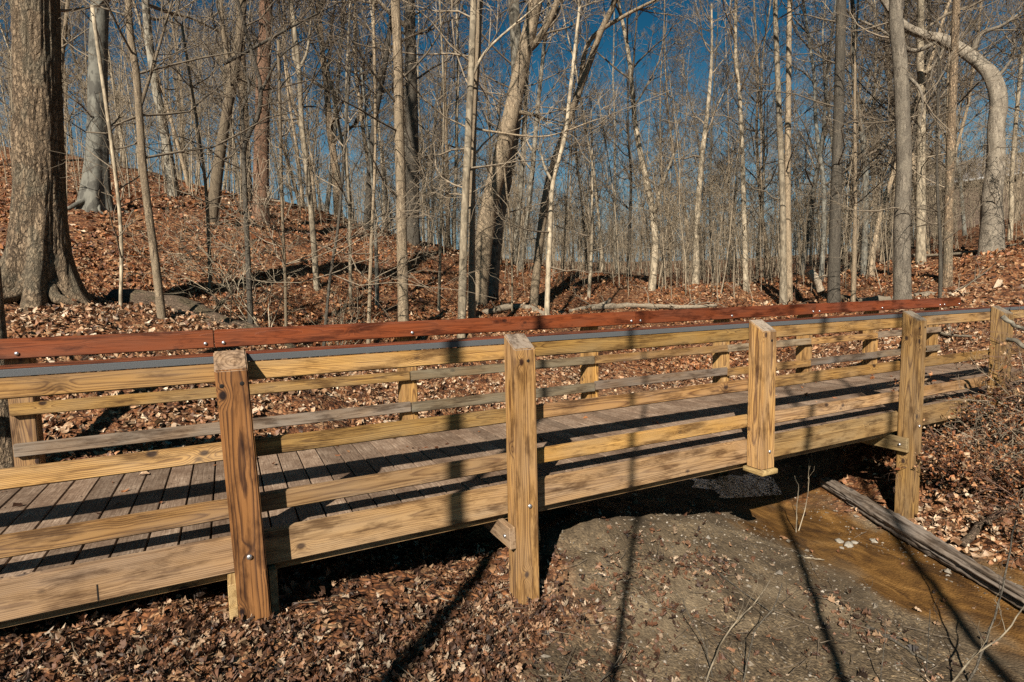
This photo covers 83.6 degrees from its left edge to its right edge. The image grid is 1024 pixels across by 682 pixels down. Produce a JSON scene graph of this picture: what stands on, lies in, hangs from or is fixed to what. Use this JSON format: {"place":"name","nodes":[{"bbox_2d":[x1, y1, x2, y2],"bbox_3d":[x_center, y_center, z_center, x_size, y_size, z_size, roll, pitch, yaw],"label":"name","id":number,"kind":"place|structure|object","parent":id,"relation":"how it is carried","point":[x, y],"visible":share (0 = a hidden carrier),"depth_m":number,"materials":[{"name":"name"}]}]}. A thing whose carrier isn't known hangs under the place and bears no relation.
{"place":"outdoors","nodes":[
{"label":"outdoors","id":0,"kind":"place"},
{"bbox_2d":[0,146,1023,681],"bbox_3d":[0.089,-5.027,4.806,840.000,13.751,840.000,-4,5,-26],"label":"ground","id":1,"kind":"structure","parent":0,"point":[908,588],"depth_m":4.39,"materials":[{"name":"brown plant"}]},
{"bbox_2d":[0,266,13,468],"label":"bare tree","id":2,"kind":"object","parent":1,"relation":"on","point":[6,455],"visible":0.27,"depth_m":4.28,"materials":[{"name":"brown plant"}]},
{"bbox_2d":[0,0,125,113],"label":"bare tree","id":3,"kind":"object","parent":1,"relation":"on","point":[72,48],"visible":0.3,"depth_m":27.48,"materials":[{"name":"grey plant"}]},
{"bbox_2d":[0,0,134,213],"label":"beech tree","id":4,"kind":"object","parent":1,"relation":"on","point":[87,200],"visible":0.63,"depth_m":11.18,"materials":[{"name":"grey plant"}]},
{"bbox_2d":[0,0,171,312],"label":"oak tree","id":5,"kind":"object","parent":1,"relation":"on","point":[38,265],"visible":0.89,"depth_m":6.66,"materials":[{"name":"grey plant"}]},
{"bbox_2d":[0,0,203,308],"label":"sapling","id":6,"kind":"object","parent":1,"relation":"on","point":[118,199],"visible":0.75,"depth_m":6.71,"materials":[{"name":"beige plant"}]},
{"bbox_2d":[67,0,227,187],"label":"bare tree","id":7,"kind":"object","parent":1,"relation":"on","point":[171,119],"visible":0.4,"depth_m":18.61,"materials":[{"name":"beige plant"}]},
{"bbox_2d":[108,0,222,179],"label":"bare tree","id":8,"kind":"object","parent":1,"relation":"on","point":[179,76],"visible":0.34,"depth_m":29.26,"materials":[{"name":"beige plant"}]},
{"bbox_2d":[110,0,252,197],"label":"bare tree","id":9,"kind":"object","parent":1,"relation":"on","point":[147,24],"visible":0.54,"depth_m":15.84,"materials":[{"name":"beige plant"}]},
{"bbox_2d":[58,0,341,318],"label":"bare tree","id":10,"kind":"object","parent":1,"relation":"on","point":[139,96],"visible":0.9,"depth_m":6.63,"materials":[{"name":"beige plant"}]},
{"bbox_2d":[105,286,298,347],"bbox_3d":[-4.171,-0.381,7.852,2.667,0.866,0.424,16,6,2],"label":"fallen log","id":11,"kind":"object","parent":1,"relation":"on","point":[136,296],"visible":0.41,"depth_m":7.76,"materials":[{"name":"grey plant"}]},
{"bbox_2d":[108,202,308,326],"bbox_3d":[-4.025,-0.930,7.870,2.565,1.962,2.232,-4,5,-26],"label":"bare shrub","id":12,"kind":"object","parent":1,"relation":"on","point":[243,279],"visible":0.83,"depth_m":7.89,"materials":[{"name":"brown plant"}]},
{"bbox_2d":[112,0,329,290],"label":"sapling","id":13,"kind":"object","parent":1,"relation":"on","point":[210,285],"visible":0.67,"depth_m":9.10,"materials":[{"name":"beige plant"}]},
{"bbox_2d":[143,206,305,290],"bbox_3d":[-4.708,-1.498,9.074,2.462,1.466,2.135,3,6,41],"label":"bare shrub","id":14,"kind":"object","parent":1,"relation":"on","point":[229,272],"visible":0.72,"depth_m":9.25,"materials":[{"name":"brown plant"}]},
{"bbox_2d":[168,7,289,199],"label":"bare tree","id":15,"kind":"object","parent":1,"relation":"on","point":[243,60],"visible":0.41,"depth_m":17.60,"materials":[{"name":"brown plant"}]},
{"bbox_2d":[159,0,347,206],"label":"bare tree","id":16,"kind":"object","parent":1,"relation":"on","point":[296,145],"visible":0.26,"depth_m":23.46,"materials":[{"name":"beige plant"}]},
{"bbox_2d":[191,0,318,223],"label":"bare tree","id":17,"kind":"object","parent":1,"relation":"on","point":[256,169],"visible":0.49,"depth_m":14.23,"materials":[{"name":"brown plant"}]},
{"bbox_2d":[120,0,404,323],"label":"bare tree","id":18,"kind":"object","parent":1,"relation":"on","point":[244,146],"visible":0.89,"depth_m":7.66,"materials":[{"name":"brown plant"}]},
{"bbox_2d":[171,0,382,224],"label":"bare tree","id":19,"kind":"object","parent":1,"relation":"on","point":[217,178],"visible":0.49,"depth_m":12.19,"materials":[{"name":"beige plant"}]},
{"bbox_2d":[158,0,438,353],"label":"sapling","id":20,"kind":"object","parent":1,"relation":"on","point":[372,225],"visible":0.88,"depth_m":8.33,"materials":[{"name":"beige plant"}]},
{"bbox_2d":[110,31,497,356],"bbox_3d":[-2.469,-1.680,7.444,4.655,4.612,2.032,-1,5,1],"label":"sapling","id":21,"kind":"object","parent":1,"relation":"on","point":[340,188],"visible":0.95,"depth_m":7.69,"materials":[{"name":"brown plant"}]},
{"bbox_2d":[232,0,388,290],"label":"bare tree","id":22,"kind":"object","parent":1,"relation":"on","point":[303,146],"visible":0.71,"depth_m":10.47,"materials":[{"name":"beige plant"}]},
{"bbox_2d":[186,39,447,326],"bbox_3d":[-2.731,-1.778,7.566,2.865,4.276,3.338,-5,6,-37],"label":"sapling","id":23,"kind":"object","parent":1,"relation":"on","point":[281,135],"visible":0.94,"depth_m":7.62,"materials":[{"name":"beige plant"}]},
{"bbox_2d":[249,0,404,219],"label":"bare tree","id":24,"kind":"object","parent":1,"relation":"on","point":[330,137],"visible":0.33,"depth_m":21.48,"materials":[{"name":"brown plant"}]},
{"bbox_2d":[273,0,383,223],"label":"bare tree","id":25,"kind":"object","parent":1,"relation":"on","point":[336,113],"visible":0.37,"depth_m":19.35,"materials":[{"name":"brown plant"}]},
{"bbox_2d":[275,0,434,228],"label":"bare tree","id":26,"kind":"object","parent":1,"relation":"on","point":[357,78],"visible":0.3,"depth_m":19.35,"materials":[{"name":"beige plant"}]},
{"bbox_2d":[282,0,448,321],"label":"bare tree","id":27,"kind":"object","parent":1,"relation":"on","point":[399,142],"visible":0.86,"depth_m":8.16,"materials":[{"name":"beige plant"}]},
{"bbox_2d":[306,1,442,299],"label":"sapling","id":28,"kind":"object","parent":1,"relation":"on","point":[349,220],"visible":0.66,"depth_m":10.85,"materials":[{"name":"brown plant"}]},
{"bbox_2d":[317,2,450,224],"bbox_3d":[-8.197,-16.401,33.301,6.945,21.619,8.838,1,5,21],"label":"bare tree","id":29,"kind":"object","parent":1,"relation":"on","point":[380,135],"visible":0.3,"depth_m":33.82,"materials":[{"name":"brown plant"}]},
{"bbox_2d":[318,0,461,246],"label":"bare tree","id":30,"kind":"object","parent":1,"relation":"on","point":[411,126],"visible":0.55,"depth_m":18.07,"materials":[{"name":"brown plant"}]},
{"bbox_2d":[298,0,506,229],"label":"bare tree","id":31,"kind":"object","parent":1,"relation":"on","point":[380,90],"visible":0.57,"depth_m":18.04,"materials":[{"name":"brown plant"}]},
{"bbox_2d":[327,57,477,307],"bbox_3d":[-2.221,-3.021,11.566,2.519,5.172,2.765,0,5,13],"label":"sapling","id":32,"kind":"object","parent":1,"relation":"on","point":[377,304],"visible":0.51,"depth_m":11.47,"materials":[{"name":"brown plant"}]},
{"bbox_2d":[347,0,489,241],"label":"bare tree","id":33,"kind":"object","parent":1,"relation":"on","point":[421,124],"visible":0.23,"depth_m":34.79,"materials":[{"name":"brown plant"}]},
{"bbox_2d":[380,0,464,239],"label":"bare tree","id":34,"kind":"object","parent":1,"relation":"on","point":[432,199],"visible":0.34,"depth_m":34.14,"materials":[{"name":"brown plant"}]},
{"bbox_2d":[334,0,522,310],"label":"sapling","id":35,"kind":"object","parent":1,"relation":"on","point":[440,251],"visible":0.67,"depth_m":11.71,"materials":[{"name":"brown plant"}]},
{"bbox_2d":[402,0,496,247],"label":"bare tree","id":36,"kind":"object","parent":1,"relation":"on","point":[446,156],"visible":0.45,"depth_m":30.57,"materials":[{"name":"brown plant"}]},
{"bbox_2d":[380,0,525,249],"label":"bare tree","id":37,"kind":"object","parent":1,"relation":"on","point":[456,152],"visible":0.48,"depth_m":22.76,"materials":[{"name":"brown plant"}]},
{"bbox_2d":[414,96,546,310],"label":"sapling","id":38,"kind":"object","parent":1,"relation":"on","point":[507,204],"visible":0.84,"depth_m":11.77,"materials":[{"name":"beige plant"}]},
{"bbox_2d":[355,0,611,337],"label":"bare tree","id":39,"kind":"object","parent":1,"relation":"on","point":[467,125],"visible":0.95,"depth_m":8.90,"materials":[{"name":"beige plant"}]},
{"bbox_2d":[418,2,551,171],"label":"bare tree","id":40,"kind":"object","parent":1,"relation":"on","point":[496,87],"visible":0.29,"depth_m":35.26,"materials":[{"name":"brown plant"}]},
{"bbox_2d":[317,0,672,317],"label":"bare tree","id":41,"kind":"object","parent":1,"relation":"on","point":[471,268],"visible":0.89,"depth_m":9.31,"materials":[{"name":"beige plant"}]},
{"bbox_2d":[418,0,600,264],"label":"bare tree","id":42,"kind":"object","parent":1,"relation":"on","point":[493,65],"visible":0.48,"depth_m":20.56,"materials":[{"name":"beige plant"}]},
{"bbox_2d":[0,0,1023,303],"bbox_3d":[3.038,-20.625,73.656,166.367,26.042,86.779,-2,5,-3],"label":"woods","id":43,"kind":"object","parent":1,"relation":"on","point":[462,180],"visible":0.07,"depth_m":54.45,"materials":[{"name":"brown plant"}]},
{"bbox_2d":[0,297,1023,628],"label":"footbridge","id":44,"kind":"object","parent":1,"relation":"on","point":[240,513],"visible":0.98,"depth_m":3.77,"materials":[{"name":"brown wood"}]},
{"bbox_2d":[0,158,1023,681],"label":"leaf litter","id":45,"kind":"object","parent":1,"relation":"on","point":[108,666],"visible":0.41,"depth_m":3.81,"materials":[{"name":"brown plant"}]},
{"bbox_2d":[453,0,587,299],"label":"bare tree","id":46,"kind":"object","parent":1,"relation":"on","point":[514,11],"visible":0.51,"depth_m":13.43,"materials":[{"name":"brown plant"}]},
{"bbox_2d":[407,0,640,308],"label":"bare tree","id":47,"kind":"object","parent":1,"relation":"on","point":[483,247],"visible":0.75,"depth_m":12.54,"materials":[{"name":"beige plant"}]},
{"bbox_2d":[456,1,593,264],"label":"bare tree","id":48,"kind":"object","parent":1,"relation":"on","point":[520,183],"visible":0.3,"depth_m":21.82,"materials":[{"name":"brown plant"}]},
{"bbox_2d":[482,0,622,270],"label":"bare tree","id":49,"kind":"object","parent":1,"relation":"on","point":[531,178],"visible":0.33,"depth_m":20.82,"materials":[{"name":"brown plant"}]},
{"bbox_2d":[475,0,637,314],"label":"bare tree","id":50,"kind":"object","parent":1,"relation":"on","point":[556,166],"visible":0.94,"depth_m":10.71,"materials":[{"name":"beige plant"}]},
{"bbox_2d":[513,19,617,262],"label":"bare tree","id":51,"kind":"object","parent":1,"relation":"on","point":[569,135],"visible":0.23,"depth_m":31.37,"materials":[{"name":"beige plant"}]},
{"bbox_2d":[501,0,630,272],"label":"bare tree","id":52,"kind":"object","parent":1,"relation":"on","point":[595,189],"visible":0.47,"depth_m":26.29,"materials":[{"name":"brown plant"}]},
{"bbox_2d":[530,0,655,270],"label":"bare tree","id":53,"kind":"object","parent":1,"relation":"on","point":[582,211],"visible":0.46,"depth_m":28.11,"materials":[{"name":"brown plant"}]},
{"bbox_2d":[535,95,660,297],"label":"sapling","id":54,"kind":"object","parent":1,"relation":"on","point":[591,247],"visible":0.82,"depth_m":16.55,"materials":[{"name":"beige plant"}]},
{"bbox_2d":[573,0,646,272],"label":"bare tree","id":55,"kind":"object","parent":1,"relation":"on","point":[613,69],"visible":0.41,"depth_m":28.77,"materials":[{"name":"brown plant"}]},
{"bbox_2d":[524,0,699,307],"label":"bare tree","id":56,"kind":"object","parent":1,"relation":"on","point":[540,237],"visible":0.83,"depth_m":14.88,"materials":[{"name":"beige plant"}]},
{"bbox_2d":[579,0,681,275],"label":"bare tree","id":57,"kind":"object","parent":1,"relation":"on","point":[629,150],"visible":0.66,"depth_m":24.17,"materials":[{"name":"brown plant"}]},
{"bbox_2d":[543,0,718,290],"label":"bare tree","id":58,"kind":"object","parent":1,"relation":"on","point":[652,283],"visible":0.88,"depth_m":17.98,"materials":[{"name":"beige plant"}]},
{"bbox_2d":[591,285,724,309],"bbox_3d":[4.069,-1.154,15.918,3.676,0.864,1.196,0,5,12],"label":"fallen log","id":59,"kind":"object","parent":1,"relation":"on","point":[648,305],"visible":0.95,"depth_m":15.97,"materials":[{"name":"beige wood"}]},
{"bbox_2d":[637,0,725,276],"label":"bare tree","id":60,"kind":"object","parent":1,"relation":"on","point":[669,258],"visible":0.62,"depth_m":28.12,"materials":[{"name":"beige plant"}]},
{"bbox_2d":[639,0,748,276],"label":"bare tree","id":61,"kind":"object","parent":1,"relation":"on","point":[668,75],"visible":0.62,"depth_m":28.55,"materials":[{"name":"beige plant"}]},
{"bbox_2d":[639,11,759,278],"bbox_3d":[11.454,-12.746,35.902,7.665,18.344,6.514,-5,6,-38],"label":"bare tree","id":62,"kind":"object","parent":1,"relation":"on","point":[699,136],"visible":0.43,"depth_m":36.65,"materials":[{"name":"brown plant"}]},
{"bbox_2d":[645,0,770,283],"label":"bare tree","id":63,"kind":"object","parent":1,"relation":"on","point":[696,267],"visible":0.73,"depth_m":22.13,"materials":[{"name":"beige plant"}]},
{"bbox_2d":[676,0,770,279],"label":"bare tree","id":64,"kind":"object","parent":1,"relation":"on","point":[711,130],"visible":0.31,"depth_m":29.58,"materials":[{"name":"grey plant"}]},
{"bbox_2d":[676,0,781,290],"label":"bare tree","id":65,"kind":"object","parent":1,"relation":"on","point":[743,182],"visible":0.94,"depth_m":18.00,"materials":[{"name":"beige plant"}]},
{"bbox_2d":[666,2,811,281],"bbox_3d":[9.273,-7.988,23.853,5.720,11.532,4.996,-2,4,14],"label":"bare tree","id":66,"kind":"object","parent":1,"relation":"on","point":[729,152],"visible":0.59,"depth_m":23.22,"materials":[{"name":"beige plant"}]},
{"bbox_2d":[657,0,822,280],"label":"bare tree","id":67,"kind":"object","parent":1,"relation":"on","point":[763,166],"visible":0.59,"depth_m":23.87,"materials":[{"name":"brown plant"}]},
{"bbox_2d":[675,0,832,277],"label":"bare tree","id":68,"kind":"object","parent":1,"relation":"on","point":[756,129],"visible":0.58,"depth_m":24.27,"materials":[{"name":"beige plant"}]},
{"bbox_2d":[702,18,818,276],"bbox_3d":[12.031,-9.810,29.484,5.992,13.831,6.861,-6,5,-41],"label":"bare tree","id":69,"kind":"object","parent":1,"relation":"on","point":[760,161],"visible":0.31,"depth_m":29.45,"materials":[{"name":"beige plant"}]},
{"bbox_2d":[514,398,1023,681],"bbox_3d":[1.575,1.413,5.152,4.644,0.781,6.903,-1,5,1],"label":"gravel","id":70,"kind":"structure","parent":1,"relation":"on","point":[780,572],"depth_m":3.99,"materials":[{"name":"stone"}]},
{"bbox_2d":[728,0,815,304],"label":"bare tree","id":71,"kind":"object","parent":1,"relation":"on","point":[783,258],"visible":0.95,"depth_m":15.04,"materials":[{"name":"beige plant"}]},
{"bbox_2d":[733,0,860,302],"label":"bare tree","id":72,"kind":"object","parent":1,"relation":"on","point":[788,155],"visible":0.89,"depth_m":15.28,"materials":[{"name":"beige plant"}]},
{"bbox_2d":[744,1,870,265],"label":"bare tree","id":73,"kind":"object","parent":1,"relation":"on","point":[810,247],"visible":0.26,"depth_m":34.69,"materials":[{"name":"brown plant"}]},
{"bbox_2d":[750,0,894,282],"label":"bare tree","id":74,"kind":"object","parent":1,"relation":"on","point":[806,29],"visible":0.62,"depth_m":18.23,"materials":[{"name":"grey plant"}]},
{"bbox_2d":[762,0,883,273],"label":"bare tree","id":75,"kind":"object","parent":1,"relation":"on","point":[804,255],"visible":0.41,"depth_m":23.64,"materials":[{"name":"grey plant"}]},
{"bbox_2d":[726,0,966,302],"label":"bare tree","id":76,"kind":"object","parent":1,"relation":"on","point":[833,277],"visible":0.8,"depth_m":12.26,"materials":[{"name":"grey plant"}]},
{"bbox_2d":[765,0,942,265],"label":"bare tree","id":77,"kind":"object","parent":1,"relation":"on","point":[860,90],"visible":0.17,"depth_m":27.48,"materials":[{"name":"beige plant"}]},
{"bbox_2d":[807,0,921,301],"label":"sapling","id":78,"kind":"object","parent":1,"relation":"on","point":[854,258],"visible":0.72,"depth_m":12.62,"materials":[{"name":"beige plant"}]},
{"bbox_2d":[783,0,948,276],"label":"bare tree","id":79,"kind":"object","parent":1,"relation":"on","point":[864,248],"visible":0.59,"depth_m":17.51,"materials":[{"name":"grey plant"}]},
{"bbox_2d":[793,0,980,265],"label":"bare tree","id":80,"kind":"object","parent":1,"relation":"on","point":[874,86],"visible":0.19,"depth_m":25.72,"materials":[{"name":"grey plant"}]},
{"bbox_2d":[821,0,986,269],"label":"bare tree","id":81,"kind":"object","parent":1,"relation":"on","point":[870,205],"visible":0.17,"depth_m":23.54,"materials":[{"name":"beige plant"}]},
{"bbox_2d":[785,0,1023,255],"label":"bare tree","id":82,"kind":"object","parent":1,"relation":"on","point":[992,235],"visible":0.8,"depth_m":14.97,"materials":[{"name":"beige plant"}]},
{"bbox_2d":[802,0,1009,299],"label":"bare tree","id":83,"kind":"object","parent":1,"relation":"on","point":[902,277],"visible":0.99,"depth_m":10.61,"materials":[{"name":"grey plant"}]},
{"bbox_2d":[799,0,1023,276],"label":"bare tree","id":84,"kind":"object","parent":1,"relation":"on","point":[890,182],"visible":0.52,"depth_m":17.35,"materials":[{"name":"beige plant"}]},
{"bbox_2d":[813,0,1012,263],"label":"bare tree","id":85,"kind":"object","parent":1,"relation":"on","point":[881,255],"visible":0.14,"depth_m":24.47,"materials":[{"name":"beige plant"}]},
{"bbox_2d":[811,0,1023,247],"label":"bare tree","id":86,"kind":"object","parent":1,"relation":"on","point":[946,106],"visible":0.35,"depth_m":18.60,"materials":[{"name":"beige plant"}]},
{"bbox_2d":[817,0,1021,253],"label":"bare tree","id":87,"kind":"object","parent":1,"relation":"on","point":[906,6],"visible":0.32,"depth_m":19.92,"materials":[{"name":"beige plant"}]},
{"bbox_2d":[819,475,1023,609],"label":"split log","id":88,"kind":"object","parent":1,"relation":"on","point":[922,539],"visible":0.98,"depth_m":4.68,"materials":[{"name":"beige wood"}]},
{"bbox_2d":[835,20,1019,297],"bbox_3d":[7.339,-3.215,10.925,3.123,5.294,3.074,-4,5,-26],"label":"sapling","id":89,"kind":"object","parent":1,"relation":"on","point":[940,265],"visible":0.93,"depth_m":10.65,"materials":[{"name":"brown plant"}]},
{"bbox_2d":[844,0,1023,259],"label":"bare tree","id":90,"kind":"object","parent":1,"relation":"on","point":[925,66],"visible":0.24,"depth_m":19.88,"materials":[{"name":"grey plant"}]},
{"bbox_2d":[857,0,1023,264],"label":"bare tree","id":91,"kind":"object","parent":1,"relation":"on","point":[920,251],"visible":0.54,"depth_m":16.65,"materials":[{"name":"beige plant"}]},
{"bbox_2d":[872,0,1016,154],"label":"bare tree","id":92,"kind":"object","parent":1,"relation":"on","point":[965,113],"visible":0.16,"depth_m":25.97,"materials":[{"name":"beige plant"}]},
{"bbox_2d":[869,0,1023,287],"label":"bare tree","id":93,"kind":"object","parent":1,"relation":"on","point":[949,215],"visible":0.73,"depth_m":13.22,"materials":[{"name":"brown plant"}]},
{"bbox_2d":[873,399,1023,498],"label":"brush shrub","id":94,"kind":"object","parent":1,"relation":"on","point":[1011,418],"visible":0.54,"depth_m":5.26,"materials":[{"name":"brown plant"}]},
{"bbox_2d":[887,371,1023,445],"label":"brush shrub","id":95,"kind":"object","parent":1,"relation":"on","point":[984,406],"visible":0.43,"depth_m":5.74,"materials":[{"name":"brown plant"}]},
{"bbox_2d":[914,435,1023,523],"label":"brush shrub","id":96,"kind":"object","parent":1,"relation":"on","point":[970,471],"visible":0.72,"depth_m":4.95,"materials":[{"name":"brown plant"}]},
{"bbox_2d":[915,152,1023,235],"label":"house","id":97,"kind":"structure","parent":1,"relation":"on","point":[959,224],"depth_m":42.23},
{"bbox_2d":[922,405,1023,471],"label":"brush shrub","id":98,"kind":"object","parent":1,"relation":"on","point":[975,441],"visible":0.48,"depth_m":5.20,"materials":[{"name":"brown plant"}]},
{"bbox_2d":[924,331,1023,480],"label":"brush shrub","id":99,"kind":"object","parent":1,"relation":"on","point":[927,399],"visible":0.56,"depth_m":5.56,"materials":[{"name":"brown plant"}]},
{"bbox_2d":[925,284,1023,458],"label":"brush shrub","id":100,"kind":"object","parent":1,"relation":"on","point":[980,332],"visible":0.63,"depth_m":5.74,"materials":[{"name":"brown plant"}]},
{"bbox_2d":[928,0,1023,241],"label":"bare tree","id":101,"kind":"object","parent":1,"relation":"on","point":[1011,197],"visible":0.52,"depth_m":17.74,"materials":[{"name":"beige plant"}]},
{"bbox_2d":[933,438,1023,521],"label":"brush shrub","id":102,"kind":"object","parent":1,"relation":"on","point":[1005,493],"visible":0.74,"depth_m":4.79,"materials":[{"name":"brown plant"}]},
{"bbox_2d":[0,0,1023,261],"label":"sky","id":103,"kind":"structure","parent":0,"point":[645,19],"materials":[{"name":"blue"}]},
{"bbox_2d":[690,473,782,497],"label":"creek water","id":104,"kind":"structure","parent":0,"point":[717,483],"depth_m":6.45,"materials":[{"name":"black liquid"}]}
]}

